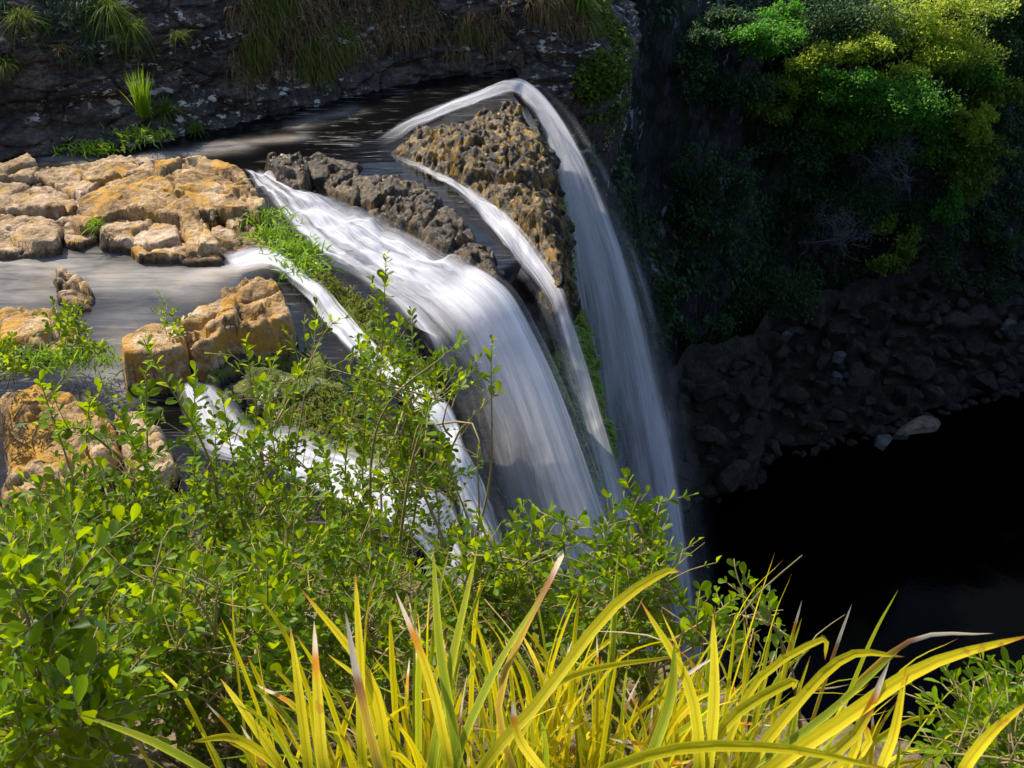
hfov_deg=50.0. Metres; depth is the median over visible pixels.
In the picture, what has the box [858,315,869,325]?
boulder
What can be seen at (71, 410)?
bank rock
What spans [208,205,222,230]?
ledge rock
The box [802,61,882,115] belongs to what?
gorge tree
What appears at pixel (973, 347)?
boulder
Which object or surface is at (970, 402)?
boulder
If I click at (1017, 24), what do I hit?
gorge tree
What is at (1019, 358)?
boulder
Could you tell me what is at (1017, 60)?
gorge tree
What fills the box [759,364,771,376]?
boulder
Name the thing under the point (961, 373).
boulder
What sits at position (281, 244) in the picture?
fern
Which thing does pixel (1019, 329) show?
boulder
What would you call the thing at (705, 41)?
gorge tree
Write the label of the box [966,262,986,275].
boulder
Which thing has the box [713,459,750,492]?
boulder
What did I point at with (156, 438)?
bank rock
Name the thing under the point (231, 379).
boulder
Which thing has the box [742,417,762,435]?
boulder
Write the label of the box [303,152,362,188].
rock island
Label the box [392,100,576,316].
rock island
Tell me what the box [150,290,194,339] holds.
shrub
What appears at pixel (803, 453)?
boulder
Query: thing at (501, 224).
waterfall
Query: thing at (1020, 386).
boulder
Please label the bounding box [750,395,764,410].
boulder
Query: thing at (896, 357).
boulder
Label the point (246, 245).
ledge rock
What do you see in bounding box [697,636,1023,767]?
grass tussock
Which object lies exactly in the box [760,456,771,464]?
boulder
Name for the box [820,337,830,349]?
boulder
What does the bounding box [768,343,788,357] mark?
boulder
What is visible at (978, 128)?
gorge tree
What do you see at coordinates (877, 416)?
boulder
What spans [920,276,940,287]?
boulder
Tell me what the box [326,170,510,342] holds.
rock island
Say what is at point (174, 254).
ledge rock
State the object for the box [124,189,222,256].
ledge rock
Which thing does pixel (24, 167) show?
ledge rock
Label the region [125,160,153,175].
ledge rock
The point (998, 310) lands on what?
boulder
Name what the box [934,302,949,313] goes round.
boulder
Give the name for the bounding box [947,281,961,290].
boulder
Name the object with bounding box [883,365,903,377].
boulder
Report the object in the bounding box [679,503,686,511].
boulder
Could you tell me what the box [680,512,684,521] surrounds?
boulder
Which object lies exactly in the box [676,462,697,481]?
boulder
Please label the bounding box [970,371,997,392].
boulder
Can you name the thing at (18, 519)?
shrub
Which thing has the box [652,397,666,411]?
boulder
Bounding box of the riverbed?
[427,102,611,627]
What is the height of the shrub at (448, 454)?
1.865 m
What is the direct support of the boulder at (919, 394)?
on the shore
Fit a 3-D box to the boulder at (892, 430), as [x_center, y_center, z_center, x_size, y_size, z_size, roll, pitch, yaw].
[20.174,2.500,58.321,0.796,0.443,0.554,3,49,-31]
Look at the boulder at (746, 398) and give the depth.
53.18 m
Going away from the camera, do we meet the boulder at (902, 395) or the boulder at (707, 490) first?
the boulder at (707, 490)
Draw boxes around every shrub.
[0,331,33,389]
[0,466,165,652]
[0,497,187,767]
[8,334,229,677]
[29,296,110,356]
[86,511,326,767]
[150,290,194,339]
[167,297,355,659]
[251,493,456,728]
[298,250,482,640]
[369,329,505,674]
[412,499,586,733]
[515,467,725,755]
[649,558,802,767]
[795,195,882,265]
[840,130,927,204]
[880,646,1023,767]
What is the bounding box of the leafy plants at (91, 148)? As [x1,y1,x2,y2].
[42,137,134,159]
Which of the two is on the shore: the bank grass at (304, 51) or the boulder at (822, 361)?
the boulder at (822, 361)
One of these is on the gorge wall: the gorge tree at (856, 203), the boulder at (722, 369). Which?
the gorge tree at (856, 203)
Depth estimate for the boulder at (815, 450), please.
56.39 m
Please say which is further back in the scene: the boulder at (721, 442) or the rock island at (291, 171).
the boulder at (721, 442)
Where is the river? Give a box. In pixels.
[0,68,540,574]
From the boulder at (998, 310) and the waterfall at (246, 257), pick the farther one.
the boulder at (998, 310)
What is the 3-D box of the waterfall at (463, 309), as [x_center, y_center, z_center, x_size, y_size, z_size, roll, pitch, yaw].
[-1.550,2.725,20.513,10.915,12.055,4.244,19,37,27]
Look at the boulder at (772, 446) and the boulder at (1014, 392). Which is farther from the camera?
the boulder at (1014, 392)
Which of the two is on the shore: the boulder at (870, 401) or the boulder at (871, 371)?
the boulder at (871, 371)
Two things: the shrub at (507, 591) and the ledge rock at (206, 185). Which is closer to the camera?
the shrub at (507, 591)
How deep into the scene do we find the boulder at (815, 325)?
56.81 m
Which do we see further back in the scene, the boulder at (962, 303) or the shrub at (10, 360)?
the boulder at (962, 303)
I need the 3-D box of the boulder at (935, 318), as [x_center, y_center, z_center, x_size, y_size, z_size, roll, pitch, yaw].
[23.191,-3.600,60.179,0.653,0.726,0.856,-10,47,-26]
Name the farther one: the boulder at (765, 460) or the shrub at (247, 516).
the boulder at (765, 460)
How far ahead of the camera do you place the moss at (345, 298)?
14.45 m
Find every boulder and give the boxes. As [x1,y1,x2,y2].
[121,323,192,394]
[181,276,298,384]
[204,349,337,408]
[650,481,655,494]
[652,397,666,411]
[671,409,685,427]
[671,454,682,474]
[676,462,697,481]
[678,378,696,392]
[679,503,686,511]
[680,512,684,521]
[682,501,690,509]
[692,380,728,403]
[693,495,703,502]
[694,425,719,442]
[699,483,718,497]
[703,454,719,463]
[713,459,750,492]
[714,431,726,447]
[718,365,726,373]
[724,430,739,439]
[727,412,738,422]
[732,360,747,370]
[740,353,758,366]
[740,392,753,406]
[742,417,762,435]
[743,451,761,464]
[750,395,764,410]
[750,482,757,489]
[755,473,766,483]
[757,331,783,355]
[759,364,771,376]
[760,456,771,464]
[762,452,774,461]
[765,438,781,459]
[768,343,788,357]
[771,325,793,335]
[774,432,794,444]
[779,409,794,420]
[781,331,791,342]
[786,386,808,403]
[791,326,806,336]
[791,449,800,454]
[799,401,810,413]
[800,451,806,456]
[804,314,825,330]
[805,419,827,431]
[810,446,819,456]
[811,380,828,388]
[814,353,831,370]
[817,440,829,450]
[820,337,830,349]
[825,409,846,422]
[825,437,835,446]
[826,319,848,343]
[829,371,842,384]
[829,386,842,396]
[831,351,846,363]
[836,299,849,314]
[841,371,849,378]
[844,361,872,387]
[846,439,857,445]
[847,326,856,333]
[849,310,861,317]
[856,341,866,352]
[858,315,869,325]
[860,301,893,330]
[864,347,888,365]
[864,395,877,405]
[867,368,875,374]
[868,412,885,421]
[874,434,892,450]
[880,402,898,414]
[881,378,891,385]
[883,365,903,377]
[884,329,917,347]
[886,426,897,433]
[891,353,903,360]
[892,386,914,406]
[892,429,908,439]
[894,308,913,322]
[895,355,935,380]
[898,416,940,434]
[901,291,915,301]
[910,313,929,325]
[913,388,923,398]
[918,303,931,312]
[918,383,945,402]
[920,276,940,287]
[920,291,933,300]
[921,412,933,416]
[924,323,935,330]
[925,334,937,342]
[929,310,941,326]
[933,347,950,360]
[933,374,944,384]
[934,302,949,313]
[936,310,980,330]
[937,409,944,414]
[944,374,956,386]
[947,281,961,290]
[949,344,967,357]
[953,403,961,410]
[956,267,968,277]
[956,368,966,378]
[957,297,970,309]
[958,358,979,372]
[963,304,1002,327]
[964,286,976,298]
[964,338,983,355]
[965,276,975,285]
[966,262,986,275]
[966,399,977,405]
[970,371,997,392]
[980,397,990,402]
[983,343,999,358]
[989,304,1006,316]
[990,362,1005,371]
[992,329,1003,339]
[996,377,1008,384]
[997,346,1009,356]
[997,367,1015,380]
[999,326,1017,342]
[1000,318,1016,330]
[1004,355,1017,364]
[1004,389,1011,395]
[1005,313,1016,321]
[1007,388,1018,397]
[1008,294,1022,306]
[1013,354,1023,364]
[1014,321,1023,335]
[1016,383,1023,391]
[1018,344,1023,354]
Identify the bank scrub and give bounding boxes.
[0,0,271,69]
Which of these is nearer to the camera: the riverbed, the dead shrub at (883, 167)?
the riverbed
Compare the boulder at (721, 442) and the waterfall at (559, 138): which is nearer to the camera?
the waterfall at (559, 138)
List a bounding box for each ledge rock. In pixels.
[0,152,38,186]
[0,182,77,218]
[0,214,64,260]
[34,167,81,187]
[53,180,98,202]
[64,222,99,250]
[72,168,173,237]
[82,157,138,187]
[100,219,180,253]
[105,177,127,185]
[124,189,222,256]
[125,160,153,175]
[131,243,225,264]
[154,155,267,232]
[177,256,220,266]
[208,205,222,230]
[225,213,250,232]
[232,239,278,253]
[244,224,257,237]
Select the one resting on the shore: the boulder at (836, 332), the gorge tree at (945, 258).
the boulder at (836, 332)
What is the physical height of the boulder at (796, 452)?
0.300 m
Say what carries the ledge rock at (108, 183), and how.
on the riverbed
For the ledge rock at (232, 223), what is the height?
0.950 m
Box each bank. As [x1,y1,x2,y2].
[0,0,641,377]
[96,573,947,767]
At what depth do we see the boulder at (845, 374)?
57.34 m
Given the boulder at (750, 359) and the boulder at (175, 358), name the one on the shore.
the boulder at (750, 359)
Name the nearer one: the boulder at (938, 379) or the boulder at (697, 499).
the boulder at (697, 499)
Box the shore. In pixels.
[631,246,1023,524]
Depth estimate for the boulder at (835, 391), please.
57.03 m
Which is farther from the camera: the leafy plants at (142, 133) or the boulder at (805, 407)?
the boulder at (805, 407)
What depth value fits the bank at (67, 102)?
24.30 m
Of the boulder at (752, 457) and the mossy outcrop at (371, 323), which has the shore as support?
the boulder at (752, 457)
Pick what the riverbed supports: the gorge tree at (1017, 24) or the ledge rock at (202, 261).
the ledge rock at (202, 261)
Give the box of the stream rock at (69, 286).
[53,267,94,312]
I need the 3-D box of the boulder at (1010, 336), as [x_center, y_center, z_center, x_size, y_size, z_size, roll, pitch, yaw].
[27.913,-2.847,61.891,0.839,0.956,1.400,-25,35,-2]
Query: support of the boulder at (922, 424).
in the pool
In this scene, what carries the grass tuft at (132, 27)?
on the bank at (67, 102)
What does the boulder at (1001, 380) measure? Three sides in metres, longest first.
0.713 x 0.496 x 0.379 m
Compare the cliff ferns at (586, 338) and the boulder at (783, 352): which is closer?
the cliff ferns at (586, 338)
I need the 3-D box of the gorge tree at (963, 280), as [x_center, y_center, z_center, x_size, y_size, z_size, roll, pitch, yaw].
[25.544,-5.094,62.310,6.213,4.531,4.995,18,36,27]
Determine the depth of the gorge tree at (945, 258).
58.58 m
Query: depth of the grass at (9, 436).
13.03 m
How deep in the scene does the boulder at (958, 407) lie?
59.92 m
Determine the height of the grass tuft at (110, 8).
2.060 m
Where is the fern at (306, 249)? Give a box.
[261,235,359,270]
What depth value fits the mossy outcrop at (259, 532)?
12.35 m
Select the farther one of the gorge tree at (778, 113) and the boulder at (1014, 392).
the boulder at (1014, 392)
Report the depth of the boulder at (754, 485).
53.67 m
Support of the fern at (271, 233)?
on the moss at (345, 298)
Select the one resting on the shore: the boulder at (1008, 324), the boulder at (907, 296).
the boulder at (907, 296)
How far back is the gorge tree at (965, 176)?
56.17 m
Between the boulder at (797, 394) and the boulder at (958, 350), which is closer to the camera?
the boulder at (797, 394)
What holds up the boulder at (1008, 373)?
on the shore
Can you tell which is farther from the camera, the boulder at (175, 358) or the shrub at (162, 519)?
the boulder at (175, 358)
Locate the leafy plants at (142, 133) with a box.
[100,121,176,150]
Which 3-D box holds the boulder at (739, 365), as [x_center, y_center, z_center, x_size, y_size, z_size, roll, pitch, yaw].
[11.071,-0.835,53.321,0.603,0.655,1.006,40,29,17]
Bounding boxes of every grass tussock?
[77,583,467,767]
[207,547,740,767]
[308,536,849,767]
[457,553,991,767]
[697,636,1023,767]
[828,670,1023,767]
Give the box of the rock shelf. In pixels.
[0,155,259,252]
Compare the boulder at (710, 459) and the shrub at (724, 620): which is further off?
the boulder at (710, 459)
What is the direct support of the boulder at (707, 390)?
on the shore
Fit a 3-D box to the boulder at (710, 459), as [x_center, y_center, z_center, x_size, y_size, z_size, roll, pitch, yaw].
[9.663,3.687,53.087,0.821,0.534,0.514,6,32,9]
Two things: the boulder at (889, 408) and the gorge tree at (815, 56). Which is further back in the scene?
the boulder at (889, 408)
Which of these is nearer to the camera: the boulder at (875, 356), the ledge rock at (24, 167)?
the ledge rock at (24, 167)
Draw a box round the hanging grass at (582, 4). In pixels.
[571,0,617,52]
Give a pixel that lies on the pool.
(928, 528)
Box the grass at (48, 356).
[0,338,142,384]
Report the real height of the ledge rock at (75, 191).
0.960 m
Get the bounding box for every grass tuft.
[0,1,57,76]
[0,54,34,97]
[45,43,75,61]
[74,0,163,76]
[78,215,109,238]
[101,10,168,85]
[121,66,152,118]
[146,91,194,137]
[158,29,198,54]
[175,116,209,137]
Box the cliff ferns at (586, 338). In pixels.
[500,173,620,617]
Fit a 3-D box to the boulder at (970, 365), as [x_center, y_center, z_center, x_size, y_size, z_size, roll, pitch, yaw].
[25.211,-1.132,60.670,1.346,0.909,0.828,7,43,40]
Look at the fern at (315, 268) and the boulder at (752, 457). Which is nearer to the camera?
the fern at (315, 268)
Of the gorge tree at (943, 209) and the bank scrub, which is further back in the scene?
the gorge tree at (943, 209)
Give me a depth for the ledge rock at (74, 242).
18.80 m
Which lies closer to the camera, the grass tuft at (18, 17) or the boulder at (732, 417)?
the grass tuft at (18, 17)
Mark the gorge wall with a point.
(665, 120)
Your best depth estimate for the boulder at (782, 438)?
56.08 m
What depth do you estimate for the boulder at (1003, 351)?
61.36 m
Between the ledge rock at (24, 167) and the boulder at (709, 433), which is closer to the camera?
the ledge rock at (24, 167)
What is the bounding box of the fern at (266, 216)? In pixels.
[235,201,309,234]
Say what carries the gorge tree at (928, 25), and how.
on the gorge wall
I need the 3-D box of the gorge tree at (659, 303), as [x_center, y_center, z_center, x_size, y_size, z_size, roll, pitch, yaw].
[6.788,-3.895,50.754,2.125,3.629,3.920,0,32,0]
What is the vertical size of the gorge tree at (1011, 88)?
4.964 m
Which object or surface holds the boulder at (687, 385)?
on the shore
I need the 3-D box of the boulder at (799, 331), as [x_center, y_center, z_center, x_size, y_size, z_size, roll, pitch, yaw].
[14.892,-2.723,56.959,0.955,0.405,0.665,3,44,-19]
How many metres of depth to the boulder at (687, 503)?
52.56 m
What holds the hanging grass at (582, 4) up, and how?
hanging from the bank at (67, 102)
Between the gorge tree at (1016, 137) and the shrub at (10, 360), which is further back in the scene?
the gorge tree at (1016, 137)
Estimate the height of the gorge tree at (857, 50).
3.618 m
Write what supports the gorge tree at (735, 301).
on the gorge wall
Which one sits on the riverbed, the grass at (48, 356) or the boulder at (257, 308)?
the boulder at (257, 308)
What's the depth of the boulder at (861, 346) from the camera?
57.76 m
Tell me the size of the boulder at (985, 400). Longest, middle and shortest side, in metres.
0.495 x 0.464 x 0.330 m
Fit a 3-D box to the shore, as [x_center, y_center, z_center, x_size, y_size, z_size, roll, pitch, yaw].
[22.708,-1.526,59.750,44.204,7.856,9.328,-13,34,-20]
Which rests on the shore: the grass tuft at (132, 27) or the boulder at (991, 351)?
the boulder at (991, 351)
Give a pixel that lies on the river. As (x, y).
(370, 132)
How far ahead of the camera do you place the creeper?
28.98 m
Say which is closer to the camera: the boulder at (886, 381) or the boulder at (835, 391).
the boulder at (835, 391)
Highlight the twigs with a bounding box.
[4,443,843,767]
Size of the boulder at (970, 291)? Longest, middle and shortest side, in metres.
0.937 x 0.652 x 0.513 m
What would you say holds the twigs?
on the bank at (155, 755)
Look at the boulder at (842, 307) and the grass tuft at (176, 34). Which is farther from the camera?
the boulder at (842, 307)
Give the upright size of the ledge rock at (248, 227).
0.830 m
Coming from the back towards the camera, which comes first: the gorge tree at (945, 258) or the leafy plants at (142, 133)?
the gorge tree at (945, 258)
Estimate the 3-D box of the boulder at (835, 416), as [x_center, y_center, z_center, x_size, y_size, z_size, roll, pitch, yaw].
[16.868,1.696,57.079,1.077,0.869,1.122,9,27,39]
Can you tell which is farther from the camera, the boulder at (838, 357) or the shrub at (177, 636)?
the boulder at (838, 357)
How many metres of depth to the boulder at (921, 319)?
59.45 m
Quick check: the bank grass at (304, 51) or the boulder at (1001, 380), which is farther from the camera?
the boulder at (1001, 380)
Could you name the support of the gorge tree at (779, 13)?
on the gorge wall
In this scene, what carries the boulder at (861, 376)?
on the shore
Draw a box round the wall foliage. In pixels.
[599,0,1023,518]
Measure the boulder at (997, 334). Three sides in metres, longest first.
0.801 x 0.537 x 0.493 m
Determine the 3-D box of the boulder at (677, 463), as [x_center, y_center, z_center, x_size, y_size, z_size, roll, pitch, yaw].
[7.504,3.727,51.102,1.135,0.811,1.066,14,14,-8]
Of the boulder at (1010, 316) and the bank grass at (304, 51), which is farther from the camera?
the boulder at (1010, 316)
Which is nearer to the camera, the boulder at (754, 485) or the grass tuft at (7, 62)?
the grass tuft at (7, 62)
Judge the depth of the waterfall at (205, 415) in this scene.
12.78 m
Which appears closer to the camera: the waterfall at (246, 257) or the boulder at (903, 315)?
the waterfall at (246, 257)
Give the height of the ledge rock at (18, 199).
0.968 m
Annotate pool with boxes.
[639,386,1023,767]
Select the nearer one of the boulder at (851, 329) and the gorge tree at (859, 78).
the gorge tree at (859, 78)
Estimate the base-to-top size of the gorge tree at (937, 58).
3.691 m
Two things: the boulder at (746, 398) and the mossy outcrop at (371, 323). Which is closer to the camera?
the mossy outcrop at (371, 323)
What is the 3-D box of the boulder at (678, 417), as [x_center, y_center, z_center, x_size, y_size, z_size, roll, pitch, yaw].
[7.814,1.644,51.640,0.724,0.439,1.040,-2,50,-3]
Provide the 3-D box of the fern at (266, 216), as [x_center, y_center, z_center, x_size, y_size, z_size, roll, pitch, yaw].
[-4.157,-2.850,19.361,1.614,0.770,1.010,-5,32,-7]
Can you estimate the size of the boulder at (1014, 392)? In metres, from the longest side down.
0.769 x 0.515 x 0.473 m
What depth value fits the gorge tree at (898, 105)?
51.22 m
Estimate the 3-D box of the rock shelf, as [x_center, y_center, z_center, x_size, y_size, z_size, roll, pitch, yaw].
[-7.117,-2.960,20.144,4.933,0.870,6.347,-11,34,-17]
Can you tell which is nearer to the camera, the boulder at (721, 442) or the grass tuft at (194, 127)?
the grass tuft at (194, 127)
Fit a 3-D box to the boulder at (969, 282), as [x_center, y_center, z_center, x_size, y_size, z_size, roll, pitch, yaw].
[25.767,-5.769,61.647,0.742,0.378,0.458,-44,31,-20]
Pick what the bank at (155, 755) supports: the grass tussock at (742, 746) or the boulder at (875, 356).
the grass tussock at (742, 746)
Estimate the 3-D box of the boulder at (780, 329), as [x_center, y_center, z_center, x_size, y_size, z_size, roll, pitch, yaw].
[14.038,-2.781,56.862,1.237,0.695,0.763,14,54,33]
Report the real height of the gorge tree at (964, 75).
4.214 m
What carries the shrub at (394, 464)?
on the bank at (155, 755)
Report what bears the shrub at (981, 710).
on the bank at (155, 755)
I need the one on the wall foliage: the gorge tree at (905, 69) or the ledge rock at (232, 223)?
the gorge tree at (905, 69)
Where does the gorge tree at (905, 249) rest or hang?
on the gorge wall
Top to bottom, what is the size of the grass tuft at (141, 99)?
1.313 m
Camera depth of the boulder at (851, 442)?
57.19 m
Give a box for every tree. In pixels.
[640,276,687,326]
[668,19,726,104]
[668,139,764,253]
[672,310,740,351]
[688,2,766,45]
[699,61,783,112]
[706,262,835,337]
[718,20,809,74]
[743,69,811,127]
[748,0,807,37]
[769,38,846,105]
[775,0,931,63]
[792,171,907,238]
[793,65,961,138]
[796,106,900,157]
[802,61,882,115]
[825,28,896,72]
[831,0,1021,70]
[863,210,921,276]
[868,59,931,94]
[873,113,981,169]
[884,191,980,274]
[892,50,955,98]
[902,37,983,92]
[922,261,1023,309]
[926,101,1000,161]
[926,183,969,226]
[929,42,1005,101]
[932,130,1022,208]
[939,60,1023,139]
[968,37,1023,95]
[969,187,1023,272]
[972,0,1023,63]
[973,103,1023,181]
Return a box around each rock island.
[265,151,311,200]
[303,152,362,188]
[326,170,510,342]
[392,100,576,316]
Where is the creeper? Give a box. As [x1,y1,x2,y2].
[567,0,637,189]
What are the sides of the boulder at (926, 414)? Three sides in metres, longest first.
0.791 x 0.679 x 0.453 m
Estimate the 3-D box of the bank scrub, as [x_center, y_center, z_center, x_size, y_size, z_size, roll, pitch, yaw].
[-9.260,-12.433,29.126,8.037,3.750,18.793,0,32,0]
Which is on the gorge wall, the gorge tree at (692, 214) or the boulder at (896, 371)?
the gorge tree at (692, 214)
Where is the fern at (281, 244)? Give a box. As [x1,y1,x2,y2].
[258,231,327,274]
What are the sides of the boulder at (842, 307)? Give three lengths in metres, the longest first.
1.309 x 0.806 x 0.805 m
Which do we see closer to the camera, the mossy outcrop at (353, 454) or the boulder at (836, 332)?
the mossy outcrop at (353, 454)
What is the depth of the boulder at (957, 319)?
60.37 m
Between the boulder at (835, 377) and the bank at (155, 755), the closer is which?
the bank at (155, 755)
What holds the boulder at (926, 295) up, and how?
on the shore
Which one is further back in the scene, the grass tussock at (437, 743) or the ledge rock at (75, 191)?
the ledge rock at (75, 191)
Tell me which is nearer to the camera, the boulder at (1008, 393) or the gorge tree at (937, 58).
the gorge tree at (937, 58)
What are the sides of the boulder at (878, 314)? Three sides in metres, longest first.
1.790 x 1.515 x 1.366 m
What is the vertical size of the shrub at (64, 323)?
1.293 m
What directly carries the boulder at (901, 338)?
on the shore
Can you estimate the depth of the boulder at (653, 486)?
50.27 m
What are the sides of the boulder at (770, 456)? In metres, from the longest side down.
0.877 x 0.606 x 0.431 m
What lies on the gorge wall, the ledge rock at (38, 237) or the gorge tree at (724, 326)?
the gorge tree at (724, 326)
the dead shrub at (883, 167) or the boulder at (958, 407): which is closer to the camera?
the dead shrub at (883, 167)
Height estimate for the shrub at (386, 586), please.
1.488 m
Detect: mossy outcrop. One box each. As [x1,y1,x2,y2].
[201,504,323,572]
[257,347,427,536]
[289,258,463,535]
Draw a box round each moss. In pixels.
[196,265,464,571]
[456,126,616,628]
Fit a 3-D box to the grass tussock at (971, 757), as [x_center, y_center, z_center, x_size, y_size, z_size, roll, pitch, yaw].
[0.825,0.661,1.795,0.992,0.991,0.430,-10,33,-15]
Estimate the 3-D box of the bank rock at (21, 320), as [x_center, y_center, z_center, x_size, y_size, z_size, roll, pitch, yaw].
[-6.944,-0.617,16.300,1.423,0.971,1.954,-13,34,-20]
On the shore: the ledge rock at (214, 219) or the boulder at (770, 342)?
the boulder at (770, 342)
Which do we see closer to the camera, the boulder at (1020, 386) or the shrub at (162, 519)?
the shrub at (162, 519)
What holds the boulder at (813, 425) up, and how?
on the shore
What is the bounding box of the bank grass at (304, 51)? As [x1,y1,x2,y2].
[236,0,626,99]
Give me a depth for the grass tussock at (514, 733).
1.88 m
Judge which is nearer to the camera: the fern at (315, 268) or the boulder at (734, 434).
the fern at (315, 268)
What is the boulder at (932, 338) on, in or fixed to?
on the shore
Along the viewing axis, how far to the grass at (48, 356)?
14.94 m
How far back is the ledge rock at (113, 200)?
19.68 m
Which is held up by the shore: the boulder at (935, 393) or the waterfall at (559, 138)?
the boulder at (935, 393)
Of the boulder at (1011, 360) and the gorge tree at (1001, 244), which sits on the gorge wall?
the gorge tree at (1001, 244)
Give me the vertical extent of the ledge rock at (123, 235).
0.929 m
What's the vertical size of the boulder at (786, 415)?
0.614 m
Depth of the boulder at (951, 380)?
59.91 m
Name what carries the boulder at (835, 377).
on the boulder at (835, 391)
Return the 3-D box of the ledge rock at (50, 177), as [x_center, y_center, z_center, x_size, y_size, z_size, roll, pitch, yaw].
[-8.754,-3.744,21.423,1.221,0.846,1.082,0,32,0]
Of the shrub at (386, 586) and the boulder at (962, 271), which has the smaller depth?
the shrub at (386, 586)
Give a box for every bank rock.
[0,306,84,360]
[0,384,124,517]
[113,409,180,492]
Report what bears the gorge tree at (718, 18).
on the gorge wall
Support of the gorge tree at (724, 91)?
on the gorge wall
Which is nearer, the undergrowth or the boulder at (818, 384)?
the undergrowth
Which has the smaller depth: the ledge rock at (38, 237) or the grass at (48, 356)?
the grass at (48, 356)
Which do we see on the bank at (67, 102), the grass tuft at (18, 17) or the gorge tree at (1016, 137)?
the grass tuft at (18, 17)
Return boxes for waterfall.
[184,385,473,590]
[231,248,498,574]
[248,170,648,656]
[405,80,703,676]
[415,165,659,663]
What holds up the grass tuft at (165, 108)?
on the bank at (67, 102)
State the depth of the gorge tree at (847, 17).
51.23 m
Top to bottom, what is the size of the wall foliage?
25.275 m
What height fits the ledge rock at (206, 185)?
1.248 m
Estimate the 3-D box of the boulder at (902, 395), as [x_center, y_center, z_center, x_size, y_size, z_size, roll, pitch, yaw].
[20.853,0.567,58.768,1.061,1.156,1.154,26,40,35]
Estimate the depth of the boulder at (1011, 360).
61.49 m
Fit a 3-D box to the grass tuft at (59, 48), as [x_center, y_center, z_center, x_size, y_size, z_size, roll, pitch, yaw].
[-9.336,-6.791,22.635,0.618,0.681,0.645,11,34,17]
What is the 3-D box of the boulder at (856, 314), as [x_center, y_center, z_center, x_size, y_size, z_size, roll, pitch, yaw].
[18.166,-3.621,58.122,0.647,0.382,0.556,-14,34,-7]
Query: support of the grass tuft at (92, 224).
on the ledge rock at (123, 235)
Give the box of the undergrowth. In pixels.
[63,449,828,767]
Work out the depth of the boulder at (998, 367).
61.19 m
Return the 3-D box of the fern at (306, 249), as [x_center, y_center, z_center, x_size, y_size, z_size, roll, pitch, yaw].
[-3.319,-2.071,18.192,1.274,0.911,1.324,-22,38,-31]
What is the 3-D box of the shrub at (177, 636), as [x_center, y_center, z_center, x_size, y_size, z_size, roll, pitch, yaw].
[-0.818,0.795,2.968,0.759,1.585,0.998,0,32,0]
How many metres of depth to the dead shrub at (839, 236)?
55.85 m
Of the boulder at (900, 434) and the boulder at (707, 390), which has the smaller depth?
the boulder at (707, 390)
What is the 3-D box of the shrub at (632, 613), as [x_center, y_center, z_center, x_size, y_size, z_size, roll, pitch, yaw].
[0.335,0.823,3.067,0.531,1.419,0.912,24,39,33]
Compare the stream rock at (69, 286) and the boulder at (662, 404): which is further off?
the boulder at (662, 404)
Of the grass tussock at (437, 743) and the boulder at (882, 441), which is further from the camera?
the boulder at (882, 441)
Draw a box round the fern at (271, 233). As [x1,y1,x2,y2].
[233,220,308,248]
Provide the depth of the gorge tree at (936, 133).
55.44 m
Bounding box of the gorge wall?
[599,0,1023,599]
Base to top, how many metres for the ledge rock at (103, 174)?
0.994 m
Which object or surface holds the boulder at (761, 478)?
in the pool
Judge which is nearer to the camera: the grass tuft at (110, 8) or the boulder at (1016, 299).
the grass tuft at (110, 8)
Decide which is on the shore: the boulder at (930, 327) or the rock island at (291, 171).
the boulder at (930, 327)
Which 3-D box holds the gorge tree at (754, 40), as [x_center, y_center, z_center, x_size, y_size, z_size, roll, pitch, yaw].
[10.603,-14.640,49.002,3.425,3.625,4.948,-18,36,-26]
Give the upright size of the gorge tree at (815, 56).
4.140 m
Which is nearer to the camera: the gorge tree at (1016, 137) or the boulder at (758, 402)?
the boulder at (758, 402)
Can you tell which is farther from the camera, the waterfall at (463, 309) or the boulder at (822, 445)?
the boulder at (822, 445)
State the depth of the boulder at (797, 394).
56.45 m
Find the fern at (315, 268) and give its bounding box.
[271,253,345,286]
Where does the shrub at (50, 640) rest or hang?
on the bank at (155, 755)
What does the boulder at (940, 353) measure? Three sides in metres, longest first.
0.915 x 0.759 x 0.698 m
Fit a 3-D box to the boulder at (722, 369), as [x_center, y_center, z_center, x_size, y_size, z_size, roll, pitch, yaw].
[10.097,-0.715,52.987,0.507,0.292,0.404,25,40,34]
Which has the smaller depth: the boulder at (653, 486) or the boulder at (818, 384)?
the boulder at (653, 486)
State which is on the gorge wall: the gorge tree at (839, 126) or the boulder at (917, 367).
the gorge tree at (839, 126)
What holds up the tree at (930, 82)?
on the wall foliage
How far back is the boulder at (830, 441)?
56.76 m
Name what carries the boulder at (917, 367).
on the shore
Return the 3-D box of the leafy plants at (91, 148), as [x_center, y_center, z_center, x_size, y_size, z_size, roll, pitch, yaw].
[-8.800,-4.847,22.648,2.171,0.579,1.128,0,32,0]
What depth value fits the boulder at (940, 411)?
59.52 m
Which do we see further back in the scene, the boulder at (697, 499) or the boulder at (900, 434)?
the boulder at (900, 434)
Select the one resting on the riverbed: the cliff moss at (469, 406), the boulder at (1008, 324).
the cliff moss at (469, 406)

